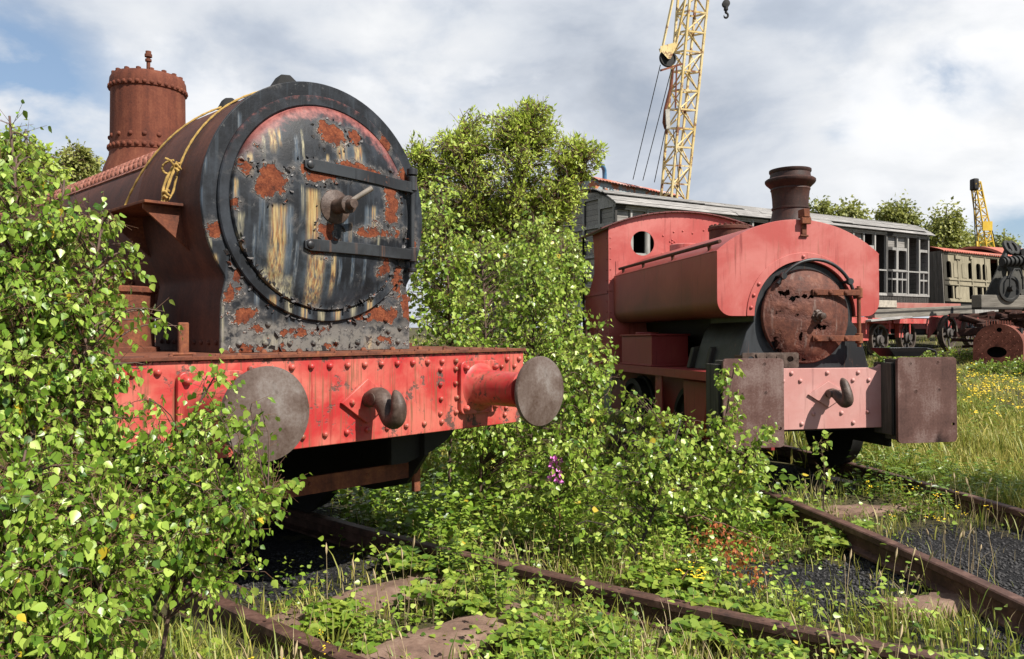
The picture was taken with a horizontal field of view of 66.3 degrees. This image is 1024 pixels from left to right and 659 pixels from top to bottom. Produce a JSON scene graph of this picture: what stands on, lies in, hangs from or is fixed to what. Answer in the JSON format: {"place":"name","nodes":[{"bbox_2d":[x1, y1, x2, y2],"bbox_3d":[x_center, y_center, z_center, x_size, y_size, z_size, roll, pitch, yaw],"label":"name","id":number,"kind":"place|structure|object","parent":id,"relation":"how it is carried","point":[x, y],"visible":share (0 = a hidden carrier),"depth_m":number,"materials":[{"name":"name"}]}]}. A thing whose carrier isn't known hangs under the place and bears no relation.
{"place":"outdoors","nodes":[
{"label":"outdoors","id":0,"kind":"place"},
{"bbox_2d":[0,0,1023,327],"label":"sky","id":1,"kind":"structure","parent":0,"point":[881,99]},
{"bbox_2d":[44,327,1023,658],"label":"ground","id":2,"kind":"structure","parent":0,"point":[288,543],"depth_m":5.20,"materials":[{"name":"grey gravel"}]},
{"bbox_2d":[0,119,75,209],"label":"leafy tree","id":3,"kind":"object","parent":2,"relation":"on","point":[62,173],"visible":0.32,"depth_m":14.36,"materials":[{"name":"green plant"}]},
{"bbox_2d":[55,136,105,188],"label":"leafy tree","id":4,"kind":"object","parent":2,"relation":"on","point":[83,162],"visible":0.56,"depth_m":18.71,"materials":[{"name":"green plant"}]},
{"bbox_2d":[0,426,177,658],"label":"birch sapling","id":5,"kind":"object","parent":2,"relation":"on","point":[86,618],"visible":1,"depth_m":1.99,"materials":[{"name":"green plant"}]},
{"bbox_2d":[0,99,183,563],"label":"birch sapling","id":6,"kind":"object","parent":2,"relation":"on","point":[52,293],"visible":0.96,"depth_m":2.52,"materials":[{"name":"green plant"}]},
{"bbox_2d":[68,348,311,658],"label":"birch sapling","id":7,"kind":"object","parent":2,"relation":"on","point":[193,522],"visible":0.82,"depth_m":2.46,"materials":[{"name":"green plant"}]},
{"bbox_2d":[172,640,302,658],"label":"dry stalks","id":8,"kind":"object","parent":2,"relation":"on","point":[281,653],"visible":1,"depth_m":2.90,"materials":[{"name":"plant"}]},
{"bbox_2d":[158,576,365,658],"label":"rail","id":9,"kind":"object","parent":2,"relation":"on","point":[264,626],"visible":0.16,"depth_m":3.75,"materials":[{"name":"brown metal"}]},
{"bbox_2d":[279,597,373,649],"bbox_3d":[-0.902,1.467,3.906,0.417,0.135,0.598,0,0,0],"label":"bramble","id":10,"kind":"object","parent":2,"relation":"on","point":[341,607],"visible":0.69,"depth_m":3.94,"materials":[{"name":"green plant"}]},
{"bbox_2d":[311,640,419,658],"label":"bramble","id":11,"kind":"object","parent":2,"relation":"on","point":[358,645],"visible":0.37,"depth_m":3.53,"materials":[{"name":"green plant"}]},
{"bbox_2d":[325,535,414,640],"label":"dry stalks","id":12,"kind":"object","parent":2,"relation":"on","point":[374,574],"visible":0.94,"depth_m":4.03,"materials":[{"name":"plant"}]},
{"bbox_2d":[269,569,475,630],"bbox_3d":[-0.740,1.575,4.551,0.326,0.173,1.470,0,0,44],"label":"sleeper","id":13,"kind":"object","parent":2,"relation":"on","point":[390,589],"visible":0.3,"depth_m":4.44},
{"bbox_2d":[377,545,466,577],"bbox_3d":[-0.593,1.451,4.833,0.667,0.150,0.426,0,0,36],"label":"bramble","id":14,"kind":"object","parent":13,"relation":"on","point":[392,553],"visible":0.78,"depth_m":4.85,"materials":[{"name":"green plant"}]},
{"bbox_2d":[355,620,407,645],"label":"nettle","id":15,"kind":"object","parent":2,"relation":"on","point":[371,634],"visible":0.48,"depth_m":3.68,"materials":[{"name":"green plant"}]},
{"bbox_2d":[364,631,455,658],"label":"dry stalks","id":16,"kind":"object","parent":2,"relation":"on","point":[400,636],"visible":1,"depth_m":3.36,"materials":[{"name":"plant"}]},
{"bbox_2d":[407,171,496,503],"bbox_3d":[-0.576,0.049,7.012,0.964,2.981,1.417,0,0,-21],"label":"birch sapling","id":17,"kind":"object","parent":2,"relation":"on","point":[434,297],"visible":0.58,"depth_m":6.84,"materials":[{"name":"green plant"}]},
{"bbox_2d":[397,575,509,616],"bbox_3d":[-0.276,1.453,4.253,0.663,0.126,0.454,0,0,33],"label":"bramble","id":18,"kind":"object","parent":2,"relation":"on","point":[461,605],"visible":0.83,"depth_m":4.18,"materials":[{"name":"green plant"}]},
{"bbox_2d":[434,526,480,579],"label":"nettle","id":19,"kind":"object","parent":2,"relation":"on","point":[455,560],"visible":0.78,"depth_m":4.70,"materials":[{"name":"green plant"}]},
{"bbox_2d":[356,602,560,658],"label":"sleeper","id":20,"kind":"object","parent":2,"relation":"on","point":[417,644],"visible":0.55,"depth_m":3.68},
{"bbox_2d":[447,520,523,555],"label":"bramble","id":21,"kind":"object","parent":2,"relation":"on","point":[489,526],"visible":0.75,"depth_m":5.39,"materials":[{"name":"green plant"}]},
{"bbox_2d":[409,222,562,429],"bbox_3d":[-0.349,0.063,9.722,2.219,2.842,1.640,0,0,0],"label":"birch sapling","id":22,"kind":"object","parent":2,"relation":"on","point":[488,281],"visible":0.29,"depth_m":9.67,"materials":[{"name":"green plant"}]},
{"bbox_2d":[473,549,518,602],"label":"nettle","id":23,"kind":"object","parent":2,"relation":"on","point":[486,582],"visible":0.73,"depth_m":4.25,"materials":[{"name":"green plant"}]},
{"bbox_2d":[409,185,593,347],"bbox_3d":[-0.332,-1.049,16.062,4.171,4.303,2.192,0,0,0],"label":"leafy tree","id":24,"kind":"object","parent":2,"relation":"on","point":[569,230],"visible":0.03,"depth_m":15.77,"materials":[{"name":"green plant"}]},
{"bbox_2d":[403,94,608,347],"bbox_3d":[-0.246,-1.225,12.511,3.629,5.096,2.466,0,0,0],"label":"willow tree","id":25,"kind":"object","parent":2,"relation":"on","point":[463,149],"visible":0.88,"depth_m":12.25,"materials":[{"name":"green plant"}]},
{"bbox_2d":[441,416,577,518],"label":"birch sapling","id":26,"kind":"object","parent":2,"relation":"on","point":[497,441],"visible":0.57,"depth_m":6.21,"materials":[{"name":"green plant"}]},
{"bbox_2d":[475,196,572,494],"bbox_3d":[0.008,0.154,7.115,1.277,2.765,1.136,0,0,-32],"label":"birch sapling","id":27,"kind":"object","parent":2,"relation":"on","point":[542,268],"visible":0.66,"depth_m":7.09,"materials":[{"name":"green plant"}]},
{"bbox_2d":[493,564,555,617],"bbox_3d":[0.049,1.388,4.039,0.360,0.337,0.249,0,0,0],"label":"nettle","id":28,"kind":"object","parent":2,"relation":"on","point":[502,594],"visible":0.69,"depth_m":4.04,"materials":[{"name":"green plant"}]},
{"bbox_2d":[513,638,548,658],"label":"bramble","id":29,"kind":"object","parent":2,"relation":"on","point":[519,652],"visible":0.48,"depth_m":3.48,"materials":[{"name":"green plant"}]},
{"bbox_2d":[61,443,1023,658],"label":"undergrowth","id":30,"kind":"object","parent":2,"relation":"on","point":[638,642],"visible":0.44,"depth_m":4.21,"materials":[{"name":"green plant"}]},
{"bbox_2d":[497,416,608,553],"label":"birch sapling","id":31,"kind":"object","parent":2,"relation":"on","point":[565,452],"visible":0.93,"depth_m":5.24,"materials":[{"name":"green plant"}]},
{"bbox_2d":[544,454,569,559],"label":"fireweed","id":32,"kind":"object","parent":2,"relation":"on","point":[557,497],"visible":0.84,"depth_m":5.20,"materials":[{"name":"green plant"}]},
{"bbox_2d":[487,606,628,654],"bbox_3d":[0.227,1.446,3.712,0.648,0.146,0.440,0,0,10],"label":"bramble","id":33,"kind":"object","parent":2,"relation":"on","point":[604,640],"visible":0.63,"depth_m":3.66,"materials":[{"name":"green plant"}]},
{"bbox_2d":[318,394,809,549],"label":"undergrowth","id":34,"kind":"object","parent":2,"relation":"on","point":[435,498],"visible":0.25,"depth_m":5.91,"materials":[{"name":"green plant"}]},
{"bbox_2d":[531,221,598,427],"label":"birch sapling","id":35,"kind":"object","parent":2,"relation":"on","point":[575,264],"visible":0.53,"depth_m":7.84,"materials":[{"name":"green plant"}]},
{"bbox_2d":[515,314,625,509],"bbox_3d":[0.466,0.693,6.508,0.834,1.655,1.261,0,0,19],"label":"birch sapling","id":36,"kind":"object","parent":2,"relation":"on","point":[584,418],"visible":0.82,"depth_m":6.30,"materials":[{"name":"green plant"}]},
{"bbox_2d":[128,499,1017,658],"bbox_3d":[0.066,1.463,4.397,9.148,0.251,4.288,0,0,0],"label":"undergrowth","id":37,"kind":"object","parent":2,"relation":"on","point":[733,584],"visible":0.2,"depth_m":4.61,"materials":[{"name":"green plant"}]},
{"bbox_2d":[527,226,621,412],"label":"birch sapling","id":38,"kind":"object","parent":2,"relation":"on","point":[551,243],"visible":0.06,"depth_m":10.69,"materials":[{"name":"green plant"}]},
{"bbox_2d":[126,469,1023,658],"bbox_3d":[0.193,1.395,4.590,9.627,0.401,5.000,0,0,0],"label":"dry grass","id":39,"kind":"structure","parent":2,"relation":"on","point":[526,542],"depth_m":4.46,"materials":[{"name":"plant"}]},
{"bbox_2d":[579,373,603,401],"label":"bush","id":40,"kind":"object","parent":2,"relation":"on","point":[599,397],"visible":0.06,"depth_m":13.22,"materials":[{"name":"green plant"}]},
{"bbox_2d":[265,504,943,658],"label":"rail","id":41,"kind":"object","parent":2,"relation":"on","point":[315,525],"visible":0.34,"depth_m":4.23,"materials":[{"name":"brown metal"}]},
{"bbox_2d":[0,50,563,554],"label":"steam locomotive","id":42,"kind":"object","parent":41,"relation":"on","point":[278,236],"visible":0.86,"depth_m":4.46,"materials":[{"name":"red paint"}]},
{"bbox_2d":[124,91,256,204],"bbox_3d":[-1.917,-1.040,4.664,0.684,0.787,0.772,0,0,-39],"label":"rope","id":43,"kind":"object","parent":42,"relation":"attached to","point":[175,167],"visible":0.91,"depth_m":4.33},
{"bbox_2d":[218,98,233,109],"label":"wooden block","id":44,"kind":"structure","parent":42,"relation":"on","point":[224,102],"depth_m":4.83,"materials":[{"name":"grey wood"}]},
{"bbox_2d":[270,74,294,85],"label":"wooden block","id":45,"kind":"structure","parent":42,"relation":"on","point":[281,78],"depth_m":4.48,"materials":[{"name":"grey wood"}]},
{"bbox_2d":[229,106,416,309],"bbox_3d":[-0.968,-0.700,4.497,0.318,1.176,1.224,0,0,44],"label":"smokebox door","id":46,"kind":"structure","parent":42,"relation":"in","point":[281,238],"depth_m":4.45,"materials":[{"name":"black paint"}]},
{"bbox_2d":[218,525,1023,654],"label":"cinders","id":47,"kind":"object","parent":2,"relation":"on","point":[998,574],"visible":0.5,"depth_m":4.85,"materials":[{"name":"stone"}]},
{"bbox_2d":[558,0,708,312],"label":"lattice crane","id":48,"kind":"object","parent":2,"relation":"on","point":[668,57],"visible":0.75,"depth_m":25.44,"materials":[{"name":"paint"}]},
{"bbox_2d":[722,0,729,18],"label":"crane hook","id":49,"kind":"object","parent":48,"relation":"hanging from","point":[725,4],"visible":1,"depth_m":20.95,"materials":[{"name":"metal"}]},
{"bbox_2d":[570,420,707,565],"bbox_3d":[0.769,1.047,4.914,0.862,0.917,0.753,0,0,0],"label":"birch sapling","id":50,"kind":"object","parent":2,"relation":"on","point":[659,470],"visible":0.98,"depth_m":4.90,"materials":[{"name":"green plant"}]},
{"bbox_2d":[615,550,728,589],"bbox_3d":[0.962,1.434,4.657,0.520,0.162,0.755,0,0,30],"label":"bramble","id":51,"kind":"object","parent":2,"relation":"on","point":[647,581],"visible":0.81,"depth_m":4.53,"materials":[{"name":"green plant"}]},
{"bbox_2d":[638,491,728,520],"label":"fern","id":52,"kind":"object","parent":2,"relation":"on","point":[658,506],"visible":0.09,"depth_m":6.10,"materials":[{"name":"green plant"}]},
{"bbox_2d":[596,359,778,549],"bbox_3d":[1.155,0.892,5.675,1.456,1.352,0.889,0,0,37],"label":"birch sapling","id":53,"kind":"object","parent":2,"relation":"on","point":[735,478],"visible":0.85,"depth_m":5.50,"materials":[{"name":"green plant"}]},
{"bbox_2d":[652,571,765,619],"bbox_3d":[1.013,1.448,4.218,0.570,0.136,0.728,0,0,0],"label":"bramble","id":54,"kind":"object","parent":2,"relation":"on","point":[729,603],"visible":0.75,"depth_m":4.15,"materials":[{"name":"green plant"}]},
{"bbox_2d":[675,561,705,582],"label":"yellow flowers","id":55,"kind":"object","parent":54,"relation":"on","point":[696,572],"visible":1,"depth_m":4.12,"materials":[{"name":"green plant"}]},
{"bbox_2d":[667,511,778,589],"bbox_3d":[1.230,1.281,4.594,0.564,0.328,0.518,0,0,0],"label":"bramble","id":56,"kind":"object","parent":2,"relation":"on","point":[740,563],"visible":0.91,"depth_m":4.58,"materials":[{"name":"green plant"}]},
{"bbox_2d":[662,602,808,658],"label":"bramble","id":57,"kind":"object","parent":2,"relation":"on","point":[718,633],"visible":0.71,"depth_m":3.76,"materials":[{"name":"green plant"}]},
{"bbox_2d":[555,188,935,302],"bbox_3d":[6.942,-2.063,21.966,12.422,2.626,2.777,0,0,-31],"label":"railway coach","id":58,"kind":"object","parent":2,"relation":"on","point":[901,250],"visible":0.42,"depth_m":21.77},
{"bbox_2d":[748,495,823,515],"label":"bramble","id":59,"kind":"object","parent":2,"relation":"on","point":[778,505],"visible":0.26,"depth_m":6.11,"materials":[{"name":"green plant"}]},
{"bbox_2d":[558,414,1023,636],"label":"rail","id":60,"kind":"object","parent":2,"relation":"on","point":[943,577],"visible":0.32,"depth_m":4.54,"materials":[{"name":"brown metal"}]},
{"bbox_2d":[567,166,956,467],"bbox_3d":[2.282,-0.054,8.815,2.201,2.890,5.056,0,-1,-11],"label":"saddle tank locomotive","id":61,"kind":"object","parent":60,"relation":"on","point":[690,303],"visible":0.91,"depth_m":7.00,"materials":[{"name":"metal"}]},
{"bbox_2d":[734,353,798,367],"bbox_3d":[2.174,0.263,6.702,0.522,0.130,0.172,0,-1,-11],"label":"iron casting","id":62,"kind":"object","parent":61,"relation":"on","point":[790,360],"visible":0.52,"depth_m":6.64,"materials":[{"name":"metal"}]},
{"bbox_2d":[761,269,862,362],"bbox_3d":[2.667,-0.120,6.884,0.936,0.840,0.215,0,-1,-11],"label":"smokebox door","id":63,"kind":"structure","parent":61,"relation":"in","point":[792,330],"depth_m":6.89,"materials":[{"name":"metal"}]},
{"bbox_2d":[869,347,936,356],"bbox_3d":[3.408,0.194,6.766,0.543,0.078,0.258,0,-1,-11],"label":"scoop","id":64,"kind":"object","parent":61,"relation":"on","point":[899,351],"visible":1,"depth_m":6.66,"materials":[{"name":"black metal"}]},
{"bbox_2d":[801,430,834,509],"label":"birch shoot","id":65,"kind":"object","parent":2,"relation":"on","point":[815,447],"visible":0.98,"depth_m":6.05,"materials":[{"name":"green plant"}]},
{"bbox_2d":[790,611,868,658],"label":"dry stalks","id":66,"kind":"object","parent":2,"relation":"on","point":[866,654],"visible":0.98,"depth_m":3.15,"materials":[{"name":"plant"}]},
{"bbox_2d":[804,519,874,547],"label":"bramble","id":67,"kind":"object","parent":2,"relation":"on","point":[841,541],"visible":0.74,"depth_m":5.29,"materials":[{"name":"green plant"}]},
{"bbox_2d":[813,503,926,517],"bbox_3d":[2.873,1.508,6.349,1.131,0.176,0.279,0,0,-10],"label":"sleeper","id":68,"kind":"object","parent":2,"relation":"on","point":[859,509],"visible":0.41,"depth_m":6.26,"materials":[{"name":"brown wood"}]},
{"bbox_2d":[870,346,900,362],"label":"bush","id":69,"kind":"object","parent":2,"relation":"on","point":[883,358],"visible":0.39,"depth_m":18.16,"materials":[{"name":"green plant"}]},
{"bbox_2d":[843,547,933,629],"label":"dry stalks","id":70,"kind":"object","parent":2,"relation":"on","point":[896,553],"visible":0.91,"depth_m":4.07,"materials":[{"name":"plant"}]},
{"bbox_2d":[761,445,1023,530],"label":"rail","id":71,"kind":"object","parent":2,"relation":"on","point":[1010,512],"visible":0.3,"depth_m":6.69,"materials":[{"name":"brown metal"}]},
{"bbox_2d":[867,189,929,334],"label":"birch tree","id":72,"kind":"object","parent":2,"relation":"on","point":[897,212],"visible":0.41,"depth_m":51.53,"materials":[{"name":"green plant"}]},
{"bbox_2d":[831,467,985,521],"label":"yellow flowers","id":73,"kind":"object","parent":2,"relation":"on","point":[925,500],"visible":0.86,"depth_m":6.00,"materials":[{"name":"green plant"}]},
{"bbox_2d":[876,624,943,658],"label":"dry stalks","id":74,"kind":"object","parent":2,"relation":"on","point":[900,634],"visible":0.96,"depth_m":3.09,"materials":[{"name":"plant"}]},
{"bbox_2d":[801,432,1022,521],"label":"undergrowth","id":75,"kind":"object","parent":2,"relation":"on","point":[846,484],"visible":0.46,"depth_m":6.66,"materials":[{"name":"green plant"}]},
{"bbox_2d":[861,455,963,477],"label":"fern","id":76,"kind":"object","parent":2,"relation":"on","point":[903,469],"visible":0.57,"depth_m":7.47,"materials":[{"name":"green plant"}]},
{"bbox_2d":[852,315,976,356],"bbox_3d":[10.566,0.077,21.780,8.029,1.230,1.819,0,0,-36],"label":"wagon underframe","id":77,"kind":"object","parent":2,"relation":"on","point":[904,331],"visible":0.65,"depth_m":20.95,"materials":[{"name":"metal"}]},
{"bbox_2d":[866,316,912,321],"bbox_3d":[9.397,-0.266,19.800,1.641,0.051,0.450,-4,2,-29],"label":"timber","id":78,"kind":"object","parent":77,"relation":"on","point":[888,318],"visible":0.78,"depth_m":19.61,"materials":[{"name":"grey wood"}]},
{"bbox_2d":[866,305,971,317],"bbox_3d":[10.999,-0.470,21.100,4.366,0.240,0.300,-3,1,-30],"label":"timber","id":79,"kind":"object","parent":77,"relation":"on","point":[922,311],"visible":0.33,"depth_m":20.87,"materials":[{"name":"grey wood"}]},
{"bbox_2d":[972,240,1023,309],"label":"hand crane","id":80,"kind":"object","parent":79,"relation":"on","point":[1004,292],"visible":1,"depth_m":19.62,"materials":[{"name":"metal"}]},
{"bbox_2d":[972,309,997,312],"bbox_3d":[13.554,-0.566,22.750,1.297,0.180,0.250,-5,2,-23],"label":"timber","id":81,"kind":"object","parent":77,"relation":"on","point":[977,311],"visible":0.11,"depth_m":22.61,"materials":[{"name":"grey wood"}]},
{"bbox_2d":[873,592,973,623],"bbox_3d":[2.219,1.501,4.148,0.519,0.173,0.266,0,0,-14],"label":"sleeper","id":82,"kind":"object","parent":2,"relation":"on","point":[950,599],"visible":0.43,"depth_m":4.10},
{"bbox_2d":[906,350,941,356],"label":"bush","id":83,"kind":"object","parent":2,"relation":"on","point":[927,355],"visible":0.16,"depth_m":19.16,"materials":[{"name":"green plant"}]},
{"bbox_2d":[878,246,1023,311],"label":"railway coach","id":84,"kind":"object","parent":2,"relation":"on","point":[957,276],"visible":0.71,"depth_m":25.88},
{"bbox_2d":[933,344,972,360],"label":"bush","id":85,"kind":"object","parent":2,"relation":"on","point":[965,355],"visible":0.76,"depth_m":19.41,"materials":[{"name":"green plant"}]},
{"bbox_2d":[922,196,983,248],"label":"birch tree","id":86,"kind":"object","parent":2,"relation":"on","point":[947,228],"visible":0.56,"depth_m":49.45,"materials":[{"name":"green plant"}]},
{"bbox_2d":[929,223,983,245],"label":"birch tree","id":87,"kind":"object","parent":2,"relation":"on","point":[972,239],"visible":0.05,"depth_m":59.46,"materials":[{"name":"green plant"}]},
{"bbox_2d":[921,474,997,519],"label":"dry stalks","id":88,"kind":"object","parent":2,"relation":"on","point":[933,476],"visible":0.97,"depth_m":5.93,"materials":[{"name":"plant"}]},
{"bbox_2d":[926,523,994,583],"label":"dry stalks","id":89,"kind":"object","parent":2,"relation":"on","point":[961,534],"visible":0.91,"depth_m":4.56,"materials":[{"name":"plant"}]},
{"bbox_2d":[935,246,1023,337],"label":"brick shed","id":90,"kind":"structure","parent":2,"relation":"on","point":[997,250],"depth_m":33.76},
{"bbox_2d":[936,652,1023,658],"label":"bramble","id":91,"kind":"object","parent":2,"relation":"on","point":[960,655],"visible":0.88,"depth_m":3.28,"materials":[{"name":"green plant"}]},
{"bbox_2d":[970,178,996,246],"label":"mobile crane","id":92,"kind":"object","parent":2,"relation":"on","point":[975,184],"visible":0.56,"depth_m":44.15,"materials":[{"name":"metal"}]},
{"bbox_2d":[949,310,1023,347],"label":"scrap heap","id":93,"kind":"object","parent":2,"relation":"on","point":[1016,317],"visible":0.53,"depth_m":20.90,"materials":[{"name":"brown metal"}]},
{"bbox_2d":[961,358,1013,373],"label":"bush","id":94,"kind":"object","parent":2,"relation":"on","point":[994,367],"visible":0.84,"depth_m":16.75,"materials":[{"name":"green plant"}]},
{"bbox_2d":[957,368,1023,415],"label":"yellow flowers","id":95,"kind":"object","parent":2,"relation":"on","point":[992,386],"visible":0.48,"depth_m":12.18,"materials":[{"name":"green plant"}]},
{"bbox_2d":[973,321,1023,366],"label":"loose boiler","id":96,"kind":"object","parent":2,"relation":"on","point":[999,342],"visible":0.87,"depth_m":18.34,"materials":[{"name":"brown metal"}]},
{"bbox_2d":[974,225,1023,247],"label":"birch tree","id":97,"kind":"object","parent":2,"relation":"on","point":[998,240],"visible":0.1,"depth_m":53.75,"materials":[{"name":"green plant"}]},
{"bbox_2d":[1002,352,1023,375],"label":"bush","id":98,"kind":"object","parent":2,"relation":"on","point":[1019,362],"visible":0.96,"depth_m":16.34,"materials":[{"name":"green plant"}]},
{"bbox_2d":[44,443,1023,658],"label":"grass","id":99,"kind":"structure","parent":0,"point":[962,631],"depth_m":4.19,"materials":[{"name":"green plant"}]},
{"bbox_2d":[155,336,1023,492],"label":"grass","id":100,"kind":"structure","parent":0,"point":[990,426],"depth_m":9.02,"materials":[{"name":"green plant"}]},
{"bbox_2d":[809,193,843,215],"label":"birch tree","id":101,"kind":"object","parent":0,"point":[824,207],"visible":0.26,"depth_m":46.68,"materials":[{"name":"green plant"}]},
{"bbox_2d":[831,195,871,219],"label":"birch tree","id":102,"kind":"object","parent":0,"point":[847,211],"visible":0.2,"depth_m":46.46,"materials":[{"name":"green plant"}]},
{"bbox_2d":[793,353,1023,539],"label":"grass","id":103,"kind":"structure","parent":0,"point":[1004,455],"depth_m":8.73,"materials":[{"name":"green plant"}]},
{"bbox_2d":[897,303,960,307],"bbox_3d":[12.366,-0.703,23.400,3.202,0.160,0.200,0,0,-30],"label":"iron girder","id":104,"kind":"object","parent":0,"point":[909,305],"visible":0.6,"depth_m":23.14,"materials":[{"name":"red metal"}]},
{"bbox_2d":[878,300,896,307],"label":"stone block","id":105,"kind":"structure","parent":104,"relation":"on","point":[887,304],"depth_m":22.36,"materials":[{"name":"beige stone"}]}
]}

